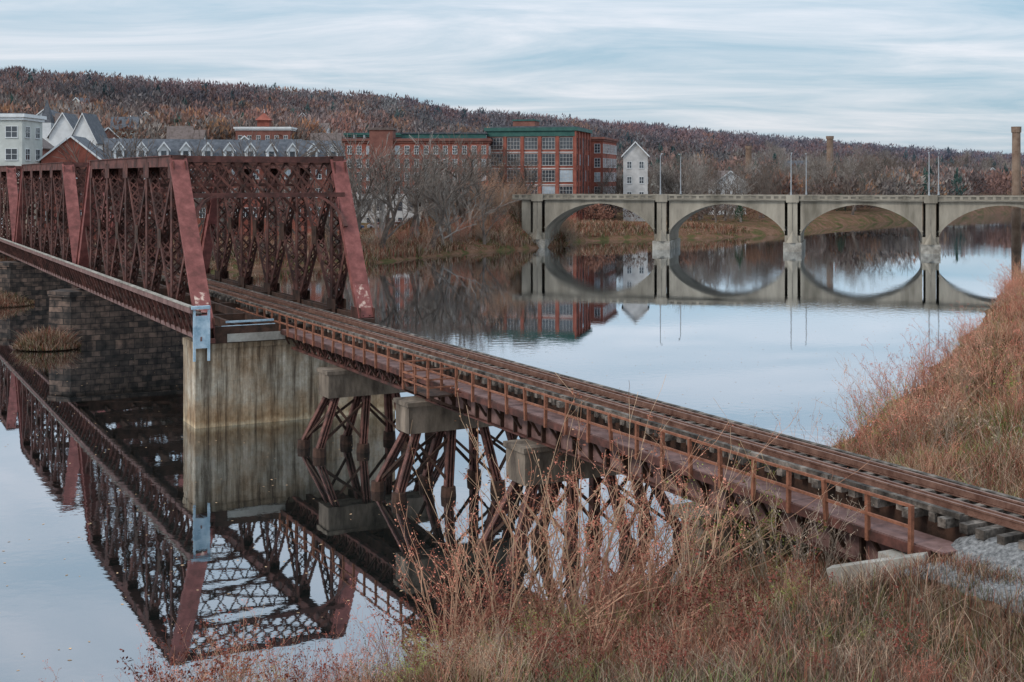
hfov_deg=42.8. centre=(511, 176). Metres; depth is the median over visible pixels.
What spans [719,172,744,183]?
gable walls
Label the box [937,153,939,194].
street lamp
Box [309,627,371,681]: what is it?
river shrub
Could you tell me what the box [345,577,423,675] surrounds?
river shrub
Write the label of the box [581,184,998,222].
town woodland
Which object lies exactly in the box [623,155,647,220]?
walls
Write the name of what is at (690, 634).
river shrub
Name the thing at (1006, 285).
river shrub
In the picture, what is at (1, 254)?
stone bridge pier
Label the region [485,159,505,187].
bare tree
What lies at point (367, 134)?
cornice
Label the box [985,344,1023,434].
river shrub
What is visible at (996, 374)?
river shrub
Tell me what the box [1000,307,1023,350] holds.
river shrub
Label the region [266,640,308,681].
river shrub
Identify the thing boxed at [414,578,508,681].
river shrub
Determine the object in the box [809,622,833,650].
river shrub
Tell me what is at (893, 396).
river shrub
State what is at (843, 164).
bare tree
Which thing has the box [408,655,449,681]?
river shrub
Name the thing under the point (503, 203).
river shrub
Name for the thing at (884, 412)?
river shrub
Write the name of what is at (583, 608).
river shrub
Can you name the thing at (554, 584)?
river shrub
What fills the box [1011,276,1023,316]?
river shrub
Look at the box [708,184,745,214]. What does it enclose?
walls
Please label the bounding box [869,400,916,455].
river shrub
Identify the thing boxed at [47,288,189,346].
stone bridge pier
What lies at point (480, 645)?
river shrub
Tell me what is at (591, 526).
river shrub
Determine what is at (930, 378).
river shrub
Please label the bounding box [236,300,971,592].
railway trestle approach
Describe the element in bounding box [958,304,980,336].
river shrub
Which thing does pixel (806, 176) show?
street lamp
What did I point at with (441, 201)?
bare tree
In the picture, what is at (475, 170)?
bare tree
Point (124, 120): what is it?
roof
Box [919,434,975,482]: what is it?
river shrub
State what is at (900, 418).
river shrub
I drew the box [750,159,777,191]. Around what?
bare tree
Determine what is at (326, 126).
roof
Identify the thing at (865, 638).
river shrub
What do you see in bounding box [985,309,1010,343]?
river shrub
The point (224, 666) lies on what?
river shrub
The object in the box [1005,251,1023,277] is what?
river shrub
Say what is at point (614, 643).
river shrub
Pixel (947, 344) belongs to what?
river shrub
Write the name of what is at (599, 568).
river shrub
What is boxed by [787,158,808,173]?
bare tree
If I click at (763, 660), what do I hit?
river shrub
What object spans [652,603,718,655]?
river shrub
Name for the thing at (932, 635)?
river shrub
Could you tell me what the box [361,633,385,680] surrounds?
river shrub
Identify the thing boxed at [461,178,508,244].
bare tree
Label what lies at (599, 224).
bank brush
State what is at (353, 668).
river shrub
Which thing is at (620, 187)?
bare tree
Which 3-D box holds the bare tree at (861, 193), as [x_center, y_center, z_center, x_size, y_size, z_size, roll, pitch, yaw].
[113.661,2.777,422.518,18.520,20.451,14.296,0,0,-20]
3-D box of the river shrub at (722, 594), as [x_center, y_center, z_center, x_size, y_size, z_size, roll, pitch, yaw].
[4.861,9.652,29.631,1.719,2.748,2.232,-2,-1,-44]
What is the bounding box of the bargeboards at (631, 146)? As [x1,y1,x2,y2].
[621,141,648,156]
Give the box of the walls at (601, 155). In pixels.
[591,141,615,218]
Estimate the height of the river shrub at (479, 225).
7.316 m
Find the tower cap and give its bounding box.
[368,127,396,130]
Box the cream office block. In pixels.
[0,113,46,231]
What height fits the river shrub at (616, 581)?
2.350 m
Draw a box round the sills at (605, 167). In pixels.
[594,153,616,209]
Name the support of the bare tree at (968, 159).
on the ground at (770, 226)
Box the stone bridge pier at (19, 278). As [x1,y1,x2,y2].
[0,261,75,302]
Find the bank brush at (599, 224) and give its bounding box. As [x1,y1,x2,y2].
[0,197,749,269]
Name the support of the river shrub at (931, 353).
on the ground at (770, 226)
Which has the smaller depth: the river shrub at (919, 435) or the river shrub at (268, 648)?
the river shrub at (268, 648)
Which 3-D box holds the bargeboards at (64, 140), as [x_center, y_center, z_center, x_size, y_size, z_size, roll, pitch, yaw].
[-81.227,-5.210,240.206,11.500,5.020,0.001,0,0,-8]
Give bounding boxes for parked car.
[367,222,378,228]
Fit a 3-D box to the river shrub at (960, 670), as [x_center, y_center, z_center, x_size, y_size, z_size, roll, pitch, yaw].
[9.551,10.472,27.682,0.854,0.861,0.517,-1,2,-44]
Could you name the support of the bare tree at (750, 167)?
on the ground at (770, 226)
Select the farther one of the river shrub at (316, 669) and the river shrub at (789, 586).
the river shrub at (789, 586)
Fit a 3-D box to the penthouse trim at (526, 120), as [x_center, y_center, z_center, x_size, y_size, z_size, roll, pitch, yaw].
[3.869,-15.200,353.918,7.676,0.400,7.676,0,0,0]
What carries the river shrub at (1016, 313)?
on the ground at (770, 226)
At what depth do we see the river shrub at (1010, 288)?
133.04 m
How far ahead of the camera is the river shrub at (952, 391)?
65.30 m
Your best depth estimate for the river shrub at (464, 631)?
33.66 m
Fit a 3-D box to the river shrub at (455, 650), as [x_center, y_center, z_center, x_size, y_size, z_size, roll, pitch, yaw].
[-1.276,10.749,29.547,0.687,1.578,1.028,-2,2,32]
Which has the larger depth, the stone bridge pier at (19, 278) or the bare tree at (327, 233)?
the bare tree at (327, 233)
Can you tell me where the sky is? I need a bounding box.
[0,0,1023,154]
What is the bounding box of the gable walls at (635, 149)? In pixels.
[624,143,646,154]
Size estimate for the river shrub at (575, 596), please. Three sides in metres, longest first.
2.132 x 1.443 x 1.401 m
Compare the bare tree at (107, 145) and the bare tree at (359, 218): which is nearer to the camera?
the bare tree at (107, 145)
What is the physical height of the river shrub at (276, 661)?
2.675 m
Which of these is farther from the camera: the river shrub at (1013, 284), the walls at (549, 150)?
the walls at (549, 150)
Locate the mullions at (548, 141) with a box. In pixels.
[491,138,571,194]
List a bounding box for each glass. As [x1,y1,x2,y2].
[348,146,485,193]
[491,138,585,217]
[595,144,614,209]
[627,162,643,193]
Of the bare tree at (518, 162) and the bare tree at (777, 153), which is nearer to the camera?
the bare tree at (518, 162)
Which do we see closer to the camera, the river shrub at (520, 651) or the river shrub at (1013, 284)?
the river shrub at (520, 651)
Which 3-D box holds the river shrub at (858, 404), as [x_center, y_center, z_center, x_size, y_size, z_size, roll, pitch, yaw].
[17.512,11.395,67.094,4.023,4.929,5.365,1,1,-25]
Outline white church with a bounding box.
[42,100,78,146]
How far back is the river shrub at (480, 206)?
273.68 m
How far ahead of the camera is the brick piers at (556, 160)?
342.65 m
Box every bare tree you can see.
[51,132,143,252]
[90,124,158,235]
[159,178,237,235]
[164,135,230,207]
[188,144,261,255]
[200,178,247,246]
[203,189,258,250]
[225,118,328,248]
[254,173,308,237]
[256,174,318,245]
[265,179,308,250]
[280,143,356,233]
[297,123,395,232]
[307,162,375,254]
[309,179,383,232]
[313,132,406,212]
[321,163,358,249]
[355,167,394,236]
[359,145,405,239]
[359,149,449,250]
[365,140,415,225]
[378,182,407,220]
[384,174,406,233]
[389,144,434,240]
[392,131,451,239]
[393,166,446,221]
[395,151,431,206]
[396,168,431,201]
[399,165,462,233]
[400,144,487,232]
[400,168,442,218]
[404,177,475,244]
[406,150,493,249]
[414,138,477,197]
[419,177,458,232]
[421,160,500,223]
[423,172,466,242]
[424,140,502,222]
[424,154,493,224]
[427,125,495,228]
[427,173,459,229]
[449,146,520,221]
[449,167,494,236]
[453,149,495,218]
[459,147,491,183]
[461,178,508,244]
[472,148,514,194]
[483,138,517,190]
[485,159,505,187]
[498,167,522,194]
[503,148,538,190]
[503,156,542,193]
[503,162,555,192]
[509,169,531,202]
[589,175,614,218]
[604,148,622,217]
[610,151,622,191]
[613,178,622,193]
[648,160,673,189]
[648,163,695,193]
[648,164,670,193]
[648,164,673,193]
[656,161,685,193]
[658,149,691,193]
[666,151,709,218]
[667,154,717,219]
[674,165,703,192]
[685,163,718,219]
[692,176,712,218]
[699,154,719,179]
[700,160,717,211]
[701,174,722,222]
[706,158,759,220]
[706,165,725,211]
[718,169,756,216]
[721,174,758,221]
[728,157,749,173]
[731,166,751,207]
[737,138,756,154]
[739,162,758,175]
[742,175,775,217]
[748,167,770,217]
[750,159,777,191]
[750,169,788,194]
[752,171,778,218]
[755,151,769,166]
[758,158,795,193]
[760,139,784,160]
[767,150,794,171]
[769,147,783,160]
[770,146,788,159]
[779,159,800,176]
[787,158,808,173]
[789,155,835,180]
[792,166,817,189]
[797,164,842,194]
[798,151,848,192]
[798,169,813,193]
[807,154,843,193]
[816,150,825,163]
[830,154,896,214]
[831,156,876,210]
[833,152,874,174]
[834,155,868,207]
[835,156,860,175]
[846,154,871,177]
[852,145,865,161]
[852,149,880,168]
[864,155,889,194]
[867,155,885,175]
[871,149,900,170]
[875,159,905,184]
[879,150,917,172]
[896,159,917,193]
[922,157,949,174]
[941,154,969,171]
[946,157,969,166]
[957,150,975,160]
[961,152,977,166]
[969,163,983,175]
[981,160,993,175]
[993,152,1006,166]
[996,157,1011,167]
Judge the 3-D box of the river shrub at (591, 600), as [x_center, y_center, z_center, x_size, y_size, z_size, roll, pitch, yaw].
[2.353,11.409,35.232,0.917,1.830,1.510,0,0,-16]
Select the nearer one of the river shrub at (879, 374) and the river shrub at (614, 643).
the river shrub at (614, 643)
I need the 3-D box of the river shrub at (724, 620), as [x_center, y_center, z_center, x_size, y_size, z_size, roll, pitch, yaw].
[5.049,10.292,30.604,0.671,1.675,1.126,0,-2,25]
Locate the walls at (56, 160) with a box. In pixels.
[41,159,100,239]
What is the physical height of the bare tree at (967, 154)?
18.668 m
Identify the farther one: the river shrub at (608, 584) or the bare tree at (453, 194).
the bare tree at (453, 194)
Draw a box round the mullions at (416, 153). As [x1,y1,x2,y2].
[348,146,485,193]
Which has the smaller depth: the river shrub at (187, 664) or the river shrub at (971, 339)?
the river shrub at (187, 664)
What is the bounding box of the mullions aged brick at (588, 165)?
[577,140,588,207]
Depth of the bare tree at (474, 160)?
293.17 m
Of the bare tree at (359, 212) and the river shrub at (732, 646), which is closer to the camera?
the river shrub at (732, 646)
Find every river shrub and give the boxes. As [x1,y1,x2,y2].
[115,653,180,681]
[117,614,225,681]
[129,624,209,681]
[137,639,206,681]
[145,635,218,681]
[146,630,225,681]
[158,641,242,681]
[173,619,271,681]
[177,615,256,681]
[186,604,262,681]
[188,659,288,681]
[196,605,265,681]
[196,626,238,681]
[200,608,250,681]
[200,608,290,681]
[204,652,289,681]
[228,633,340,680]
[242,599,323,681]
[249,628,303,681]
[252,659,287,681]
[259,635,331,681]
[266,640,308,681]
[288,656,311,681]
[291,628,335,681]
[302,646,372,680]
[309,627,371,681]
[312,633,353,681]
[312,649,363,681]
[315,624,377,681]
[323,599,387,681]
[328,637,383,681]
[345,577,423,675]
[345,634,395,681]
[346,592,409,681]
[359,626,432,681]
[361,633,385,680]
[367,574,446,669]
[370,210,396,243]
[375,624,454,672]
[388,611,442,680]
[389,469,540,660]
[389,482,544,658]
[392,610,466,680]
[393,602,431,670]
[395,221,414,247]
[399,631,423,670]
[402,212,418,244]
[402,599,457,659]
[403,599,453,663]
[404,636,466,677]
[407,502,525,651]
[408,424,578,647]
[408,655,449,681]
[409,224,444,250]
[413,626,509,681]
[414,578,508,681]
[416,626,450,681]
[419,213,431,235]
[420,224,445,246]
[427,580,492,659]
[434,602,479,652]
[436,627,465,676]
[437,599,526,656]
[443,423,727,650]
[444,208,476,240]
[445,573,515,651]
[450,355,660,637]
[450,609,489,681]
[452,567,521,648]
[454,211,474,243]
[454,607,515,681]
[464,187,498,222]
[464,577,516,642]
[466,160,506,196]
[468,213,488,239]
[469,180,505,212]
[469,617,518,665]
[469,624,496,657]
[470,211,495,236]
[471,589,522,641]
[472,613,565,681]
[475,628,492,660]
[477,559,526,643]
[479,433,769,642]
[483,598,532,639]
[483,649,530,681]
[486,175,519,210]
[486,213,518,243]
[489,169,518,201]
[490,579,560,681]
[490,586,563,646]
[491,203,509,232]
[491,456,712,653]
[492,178,511,220]
[495,611,523,645]
[500,594,535,647]
[505,627,555,671]
[506,548,597,615]
[506,568,565,632]
[506,568,565,654]
[506,626,555,670]
[507,586,605,681]
[510,200,521,220]
[511,376,677,635]
[515,597,570,677]
[517,541,601,625]
[519,566,554,622]
[530,643,593,681]
[544,403,800,610]
[545,620,572,654]
[547,554,668,667]
[547,590,591,649]
[548,461,686,636]
[549,558,591,622]
[553,578,589,624]
[559,629,580,669]
[560,219,580,239]
[561,226,575,241]
[561,619,602,681]
[562,193,576,235]
[570,578,593,626]
[572,554,616,615]
[572,649,601,681]
[574,556,619,617]
[575,546,625,603]
[576,525,636,598]
[577,568,612,628]
[577,599,619,673]
[578,438,698,603]
[578,446,751,607]
[582,607,622,648]
[586,545,633,614]
[588,602,639,677]
[592,481,777,651]
[592,549,625,618]
[599,599,654,652]
[603,550,690,641]
[604,600,635,640]
[606,555,657,625]
[609,540,650,600]
[609,559,651,607]
[611,642,658,681]
[617,414,875,613]
[617,605,686,681]
[619,609,674,681]
[622,531,694,600]
[630,604,698,681]
[632,583,737,671]
[641,399,742,626]
[651,562,708,631]
[652,557,697,626]
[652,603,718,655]
[653,644,696,672]
[654,612,688,637]
[663,602,699,641]
[666,462,820,586]
[675,558,769,654]
[678,519,749,611]
[684,543,783,655]
[685,544,706,591]
[692,546,765,641]
[695,543,749,627]
[697,577,742,625]
[697,647,732,681]
[711,586,737,645]
[713,634,751,659]
[721,441,826,595]
[721,528,748,595]
[724,476,841,599]
[728,604,769,677]
[734,645,773,679]
[742,639,773,681]
[748,555,808,617]
[753,398,824,441]
[764,524,819,613]
[765,488,873,588]
[776,557,842,619]
[786,543,838,608]
[786,602,822,645]
[788,627,831,679]
[790,585,851,634]
[797,575,833,619]
[801,393,869,452]
[806,640,842,664]
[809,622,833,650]
[814,357,896,445]
[822,415,871,455]
[830,423,857,451]
[833,594,877,676]
[833,617,875,651]
[833,637,862,674]
[834,417,886,455]
[836,356,961,451]
[838,358,900,429]
[838,369,884,428]
[840,378,932,442]
[844,386,899,457]
[845,388,914,458]
[847,396,892,438]
[849,392,875,441]
[849,615,896,681]
[852,616,898,652]
[854,338,905,406]
[859,369,915,450]
[859,419,904,457]
[860,583,930,680]
[865,628,899,661]
[867,371,901,416]
[867,386,904,430]
[869,342,994,452]
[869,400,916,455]
[871,401,898,456]
[872,362,908,402]
[873,403,940,446]
[878,370,911,427]
[879,334,941,400]
[882,430,967,478]
[884,330,932,403]
[884,354,947,455]
[892,623,942,681]
[893,426,934,468]
[898,347,979,441]
[899,333,946,397]
[902,648,937,681]
[903,326,947,386]
[908,591,966,667]
[909,350,933,385]
[911,356,936,386]
[912,404,1021,479]
[913,426,948,444]
[914,393,994,445]
[914,412,964,476]
[914,646,948,681]
[915,325,1007,377]
[917,332,958,371]
[917,363,975,421]
[918,373,978,408]
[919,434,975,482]
[920,310,1005,362]
[920,352,944,398]
[923,322,1022,400]
[923,323,986,401]
[924,442,953,461]
[926,315,966,360]
[927,359,948,387]
[929,318,968,360]
[930,330,997,395]
[935,311,993,354]
[938,465,986,484]
[940,353,956,374]
[941,404,1022,492]
[946,313,986,352]
[946,400,988,431]
[948,374,986,405]
[951,307,986,351]
[951,656,971,681]
[952,326,971,352]
[954,339,1020,396]
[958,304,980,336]
[959,302,1016,352]
[960,306,990,347]
[961,413,994,443]
[962,398,1023,466]
[963,299,1008,335]
[965,350,994,378]
[966,347,1023,403]
[969,323,1007,351]
[975,369,1023,416]
[976,306,1004,335]
[977,275,1023,306]
[977,327,1022,373]
[983,262,1022,299]
[984,263,1021,286]
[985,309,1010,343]
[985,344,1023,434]
[989,273,1018,307]
[993,275,1008,299]
[994,264,1022,299]
[994,284,1023,322]
[995,266,1023,296]
[995,318,1023,392]
[997,269,1016,293]
[997,294,1022,340]
[999,264,1023,299]
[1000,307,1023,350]
[1004,286,1023,331]
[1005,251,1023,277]
[1005,310,1023,345]
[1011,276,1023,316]
[1011,322,1023,379]
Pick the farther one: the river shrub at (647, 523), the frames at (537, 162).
the frames at (537, 162)
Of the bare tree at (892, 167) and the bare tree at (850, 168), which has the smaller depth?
the bare tree at (850, 168)
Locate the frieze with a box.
[486,131,574,136]
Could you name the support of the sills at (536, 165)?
attached to the walls at (549, 150)
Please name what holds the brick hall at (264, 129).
on the ground at (770, 226)
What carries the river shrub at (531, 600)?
on the ground at (770, 226)
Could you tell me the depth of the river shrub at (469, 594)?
34.98 m
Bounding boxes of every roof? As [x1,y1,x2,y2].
[38,135,109,161]
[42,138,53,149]
[55,113,78,122]
[72,113,106,144]
[76,97,91,105]
[110,117,140,129]
[166,126,193,138]
[168,130,207,138]
[267,139,301,139]
[306,123,331,132]
[310,133,341,144]
[346,138,434,138]
[415,132,485,132]
[490,126,586,128]
[710,171,728,184]
[784,160,805,168]
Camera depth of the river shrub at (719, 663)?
27.59 m
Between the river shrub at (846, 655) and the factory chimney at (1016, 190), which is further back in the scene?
the factory chimney at (1016, 190)
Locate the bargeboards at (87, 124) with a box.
[71,113,96,142]
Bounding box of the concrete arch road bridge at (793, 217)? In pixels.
[512,194,1023,253]
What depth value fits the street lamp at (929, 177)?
254.70 m
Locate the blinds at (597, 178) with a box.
[595,159,614,180]
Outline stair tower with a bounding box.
[369,130,395,192]
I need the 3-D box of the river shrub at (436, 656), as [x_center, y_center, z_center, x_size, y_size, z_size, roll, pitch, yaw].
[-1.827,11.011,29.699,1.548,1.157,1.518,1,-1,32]
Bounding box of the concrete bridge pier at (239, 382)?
[183,305,394,428]
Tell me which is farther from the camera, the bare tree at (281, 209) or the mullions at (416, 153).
the mullions at (416, 153)
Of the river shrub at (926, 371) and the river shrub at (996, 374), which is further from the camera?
the river shrub at (926, 371)
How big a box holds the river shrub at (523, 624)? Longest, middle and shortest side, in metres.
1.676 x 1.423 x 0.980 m
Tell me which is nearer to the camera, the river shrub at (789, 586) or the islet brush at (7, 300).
the river shrub at (789, 586)
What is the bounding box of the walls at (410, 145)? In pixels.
[345,143,490,193]
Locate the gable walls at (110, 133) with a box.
[105,128,118,138]
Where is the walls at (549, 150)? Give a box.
[489,131,588,220]
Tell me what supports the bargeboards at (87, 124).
attached to the roof at (95, 125)
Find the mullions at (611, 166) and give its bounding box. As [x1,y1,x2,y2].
[595,145,614,192]
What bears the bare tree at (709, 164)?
on the ground at (770, 226)
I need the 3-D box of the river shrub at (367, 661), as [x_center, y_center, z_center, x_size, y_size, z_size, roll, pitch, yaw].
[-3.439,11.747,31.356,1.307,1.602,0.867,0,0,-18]
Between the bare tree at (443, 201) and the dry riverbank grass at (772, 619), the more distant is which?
the bare tree at (443, 201)
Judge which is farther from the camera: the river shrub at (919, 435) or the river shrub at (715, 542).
the river shrub at (919, 435)
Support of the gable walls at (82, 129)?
on the walls at (98, 145)
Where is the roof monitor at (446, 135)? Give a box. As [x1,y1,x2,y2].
[401,134,486,137]
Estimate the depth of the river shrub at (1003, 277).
148.10 m
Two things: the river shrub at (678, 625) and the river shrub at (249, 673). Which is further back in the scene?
the river shrub at (678, 625)
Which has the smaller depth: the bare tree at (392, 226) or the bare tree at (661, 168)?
the bare tree at (392, 226)
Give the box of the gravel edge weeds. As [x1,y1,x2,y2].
[866,549,1023,636]
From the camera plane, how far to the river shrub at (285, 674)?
26.86 m
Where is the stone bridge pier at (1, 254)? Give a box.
[0,252,12,259]
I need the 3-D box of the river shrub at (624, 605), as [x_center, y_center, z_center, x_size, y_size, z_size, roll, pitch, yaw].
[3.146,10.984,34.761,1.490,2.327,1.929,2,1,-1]
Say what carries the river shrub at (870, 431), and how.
on the ground at (770, 226)
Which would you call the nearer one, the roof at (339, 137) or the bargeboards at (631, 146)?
the bargeboards at (631, 146)
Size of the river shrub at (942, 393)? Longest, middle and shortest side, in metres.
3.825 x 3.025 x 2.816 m
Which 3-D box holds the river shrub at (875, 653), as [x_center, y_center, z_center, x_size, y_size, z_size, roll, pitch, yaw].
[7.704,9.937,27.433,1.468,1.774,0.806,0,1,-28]
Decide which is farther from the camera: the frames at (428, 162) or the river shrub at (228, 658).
the frames at (428, 162)
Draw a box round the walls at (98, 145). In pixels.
[89,140,102,149]
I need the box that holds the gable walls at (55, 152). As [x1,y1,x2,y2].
[42,137,97,158]
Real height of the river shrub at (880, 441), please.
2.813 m
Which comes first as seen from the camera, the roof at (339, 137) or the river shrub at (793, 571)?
the river shrub at (793, 571)
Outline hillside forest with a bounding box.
[0,65,1023,208]
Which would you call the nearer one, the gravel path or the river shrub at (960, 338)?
the gravel path
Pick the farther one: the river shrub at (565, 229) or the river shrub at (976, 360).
the river shrub at (565, 229)
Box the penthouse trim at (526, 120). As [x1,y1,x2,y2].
[512,119,539,121]
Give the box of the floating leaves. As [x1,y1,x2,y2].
[4,286,947,678]
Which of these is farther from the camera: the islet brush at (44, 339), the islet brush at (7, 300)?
the islet brush at (7, 300)
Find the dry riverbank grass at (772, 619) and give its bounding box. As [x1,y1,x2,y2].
[82,385,1023,681]
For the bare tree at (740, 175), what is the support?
on the ground at (770, 226)
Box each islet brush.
[0,289,34,306]
[8,324,81,350]
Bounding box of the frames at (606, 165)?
[594,144,615,208]
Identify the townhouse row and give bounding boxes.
[103,138,344,236]
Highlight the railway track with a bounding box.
[27,235,1023,549]
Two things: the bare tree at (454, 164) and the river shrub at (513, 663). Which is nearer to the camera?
the river shrub at (513, 663)
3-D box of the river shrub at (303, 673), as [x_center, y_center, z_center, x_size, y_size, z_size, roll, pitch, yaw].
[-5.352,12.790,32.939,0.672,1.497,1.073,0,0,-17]
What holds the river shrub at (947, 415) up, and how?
on the ground at (770, 226)
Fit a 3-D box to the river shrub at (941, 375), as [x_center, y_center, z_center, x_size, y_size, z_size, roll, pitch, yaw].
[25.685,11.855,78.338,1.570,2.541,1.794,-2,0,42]
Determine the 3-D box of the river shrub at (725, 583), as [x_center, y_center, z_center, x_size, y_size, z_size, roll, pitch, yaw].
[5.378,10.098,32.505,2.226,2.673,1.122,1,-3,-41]
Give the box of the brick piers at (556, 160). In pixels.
[487,131,590,220]
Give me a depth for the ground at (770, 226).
204.95 m
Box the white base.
[353,194,461,222]
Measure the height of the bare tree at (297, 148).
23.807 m
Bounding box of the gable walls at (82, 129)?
[72,115,94,139]
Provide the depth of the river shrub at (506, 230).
268.15 m
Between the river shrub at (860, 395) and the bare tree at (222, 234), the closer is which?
the river shrub at (860, 395)
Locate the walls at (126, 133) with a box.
[112,130,138,138]
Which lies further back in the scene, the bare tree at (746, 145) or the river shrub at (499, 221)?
the bare tree at (746, 145)
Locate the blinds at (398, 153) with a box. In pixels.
[367,146,485,187]
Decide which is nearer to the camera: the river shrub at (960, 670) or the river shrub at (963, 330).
the river shrub at (960, 670)
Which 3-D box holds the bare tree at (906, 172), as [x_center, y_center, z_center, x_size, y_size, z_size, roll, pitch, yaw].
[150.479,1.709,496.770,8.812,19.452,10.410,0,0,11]
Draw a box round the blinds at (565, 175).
[542,154,585,193]
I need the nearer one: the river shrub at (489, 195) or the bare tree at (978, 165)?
the river shrub at (489, 195)
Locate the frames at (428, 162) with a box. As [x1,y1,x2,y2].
[347,146,490,189]
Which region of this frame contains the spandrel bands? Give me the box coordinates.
[491,136,572,184]
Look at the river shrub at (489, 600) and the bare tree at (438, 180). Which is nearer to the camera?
the river shrub at (489, 600)
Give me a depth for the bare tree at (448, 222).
258.19 m
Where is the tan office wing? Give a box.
[1,172,39,236]
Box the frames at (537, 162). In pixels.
[502,137,572,193]
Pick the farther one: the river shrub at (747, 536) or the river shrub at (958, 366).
the river shrub at (958, 366)
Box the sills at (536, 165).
[492,149,572,214]
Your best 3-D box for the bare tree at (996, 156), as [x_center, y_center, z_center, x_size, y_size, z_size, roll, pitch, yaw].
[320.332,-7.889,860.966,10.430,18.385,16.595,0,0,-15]
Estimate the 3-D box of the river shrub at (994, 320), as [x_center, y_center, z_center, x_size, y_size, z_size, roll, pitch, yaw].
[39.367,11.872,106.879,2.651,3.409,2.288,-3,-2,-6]
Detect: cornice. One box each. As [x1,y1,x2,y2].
[342,138,492,143]
[344,133,400,136]
[484,127,592,132]
[591,137,618,142]
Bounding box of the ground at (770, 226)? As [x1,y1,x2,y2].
[44,90,1023,681]
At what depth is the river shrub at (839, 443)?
60.34 m
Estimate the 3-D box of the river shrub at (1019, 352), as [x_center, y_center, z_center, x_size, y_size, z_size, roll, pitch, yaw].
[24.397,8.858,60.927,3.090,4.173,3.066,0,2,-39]
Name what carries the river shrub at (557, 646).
on the ground at (770, 226)
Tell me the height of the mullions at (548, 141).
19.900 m
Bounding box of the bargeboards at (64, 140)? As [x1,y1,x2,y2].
[38,135,100,160]
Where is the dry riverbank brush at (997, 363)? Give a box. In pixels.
[829,270,1023,491]
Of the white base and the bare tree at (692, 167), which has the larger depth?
the bare tree at (692, 167)
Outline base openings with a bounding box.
[356,200,454,222]
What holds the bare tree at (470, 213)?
on the ground at (770, 226)
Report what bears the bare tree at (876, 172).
on the ground at (770, 226)
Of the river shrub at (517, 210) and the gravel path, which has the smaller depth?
the gravel path
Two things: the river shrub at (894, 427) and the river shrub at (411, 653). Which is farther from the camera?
the river shrub at (894, 427)
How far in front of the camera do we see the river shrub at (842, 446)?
64.34 m
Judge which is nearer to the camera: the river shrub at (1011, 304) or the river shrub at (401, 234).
the river shrub at (1011, 304)
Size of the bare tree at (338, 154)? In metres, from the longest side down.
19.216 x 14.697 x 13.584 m
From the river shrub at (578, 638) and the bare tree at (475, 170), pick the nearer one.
the river shrub at (578, 638)
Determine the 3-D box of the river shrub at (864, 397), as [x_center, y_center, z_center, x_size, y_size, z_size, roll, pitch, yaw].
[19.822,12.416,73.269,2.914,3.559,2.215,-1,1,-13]
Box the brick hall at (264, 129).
[233,111,297,139]
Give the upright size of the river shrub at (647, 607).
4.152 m
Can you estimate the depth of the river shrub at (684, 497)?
37.95 m
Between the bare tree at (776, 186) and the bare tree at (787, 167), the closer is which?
the bare tree at (776, 186)
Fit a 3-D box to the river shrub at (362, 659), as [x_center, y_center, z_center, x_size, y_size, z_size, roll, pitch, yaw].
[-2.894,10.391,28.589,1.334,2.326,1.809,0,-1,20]
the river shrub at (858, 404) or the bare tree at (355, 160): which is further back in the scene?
the bare tree at (355, 160)
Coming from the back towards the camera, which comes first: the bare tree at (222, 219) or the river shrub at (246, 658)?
the bare tree at (222, 219)
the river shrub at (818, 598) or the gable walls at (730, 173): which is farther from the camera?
the gable walls at (730, 173)
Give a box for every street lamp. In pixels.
[659,153,662,194]
[678,154,681,193]
[790,153,791,194]
[805,153,806,194]
[928,152,929,194]
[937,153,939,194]
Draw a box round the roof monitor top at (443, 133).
[400,133,487,133]
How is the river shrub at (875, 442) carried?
on the ground at (770, 226)
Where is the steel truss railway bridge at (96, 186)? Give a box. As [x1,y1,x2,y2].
[0,155,374,343]
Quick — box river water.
[0,213,1023,681]
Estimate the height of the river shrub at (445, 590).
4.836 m
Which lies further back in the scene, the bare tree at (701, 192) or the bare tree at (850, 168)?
the bare tree at (850, 168)
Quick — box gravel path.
[892,534,1023,612]
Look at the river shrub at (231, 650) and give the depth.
31.46 m
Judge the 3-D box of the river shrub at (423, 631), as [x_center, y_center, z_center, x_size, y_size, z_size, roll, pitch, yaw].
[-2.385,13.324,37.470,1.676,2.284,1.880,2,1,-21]
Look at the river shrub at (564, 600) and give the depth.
40.25 m
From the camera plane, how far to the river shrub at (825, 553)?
35.28 m
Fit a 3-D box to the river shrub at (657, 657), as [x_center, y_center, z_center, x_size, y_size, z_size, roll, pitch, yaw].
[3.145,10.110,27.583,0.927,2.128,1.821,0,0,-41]
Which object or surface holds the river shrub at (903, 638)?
on the ground at (770, 226)
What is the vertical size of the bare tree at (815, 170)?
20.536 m
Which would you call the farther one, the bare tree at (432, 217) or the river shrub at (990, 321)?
the bare tree at (432, 217)
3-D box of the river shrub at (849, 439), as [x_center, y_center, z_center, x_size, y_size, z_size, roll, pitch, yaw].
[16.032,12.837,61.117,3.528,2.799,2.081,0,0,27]
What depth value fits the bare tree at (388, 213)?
245.45 m
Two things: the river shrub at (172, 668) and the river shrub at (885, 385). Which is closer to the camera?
the river shrub at (172, 668)
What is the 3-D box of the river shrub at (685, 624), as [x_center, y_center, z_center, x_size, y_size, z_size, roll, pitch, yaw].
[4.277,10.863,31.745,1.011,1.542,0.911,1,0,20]
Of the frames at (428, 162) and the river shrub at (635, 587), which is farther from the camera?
the frames at (428, 162)
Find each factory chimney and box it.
[745,146,751,167]
[826,136,833,176]
[1011,126,1021,250]
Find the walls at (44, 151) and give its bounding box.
[42,149,49,155]
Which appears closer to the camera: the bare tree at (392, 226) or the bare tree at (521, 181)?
the bare tree at (392, 226)
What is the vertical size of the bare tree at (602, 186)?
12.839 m
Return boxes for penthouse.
[513,121,538,125]

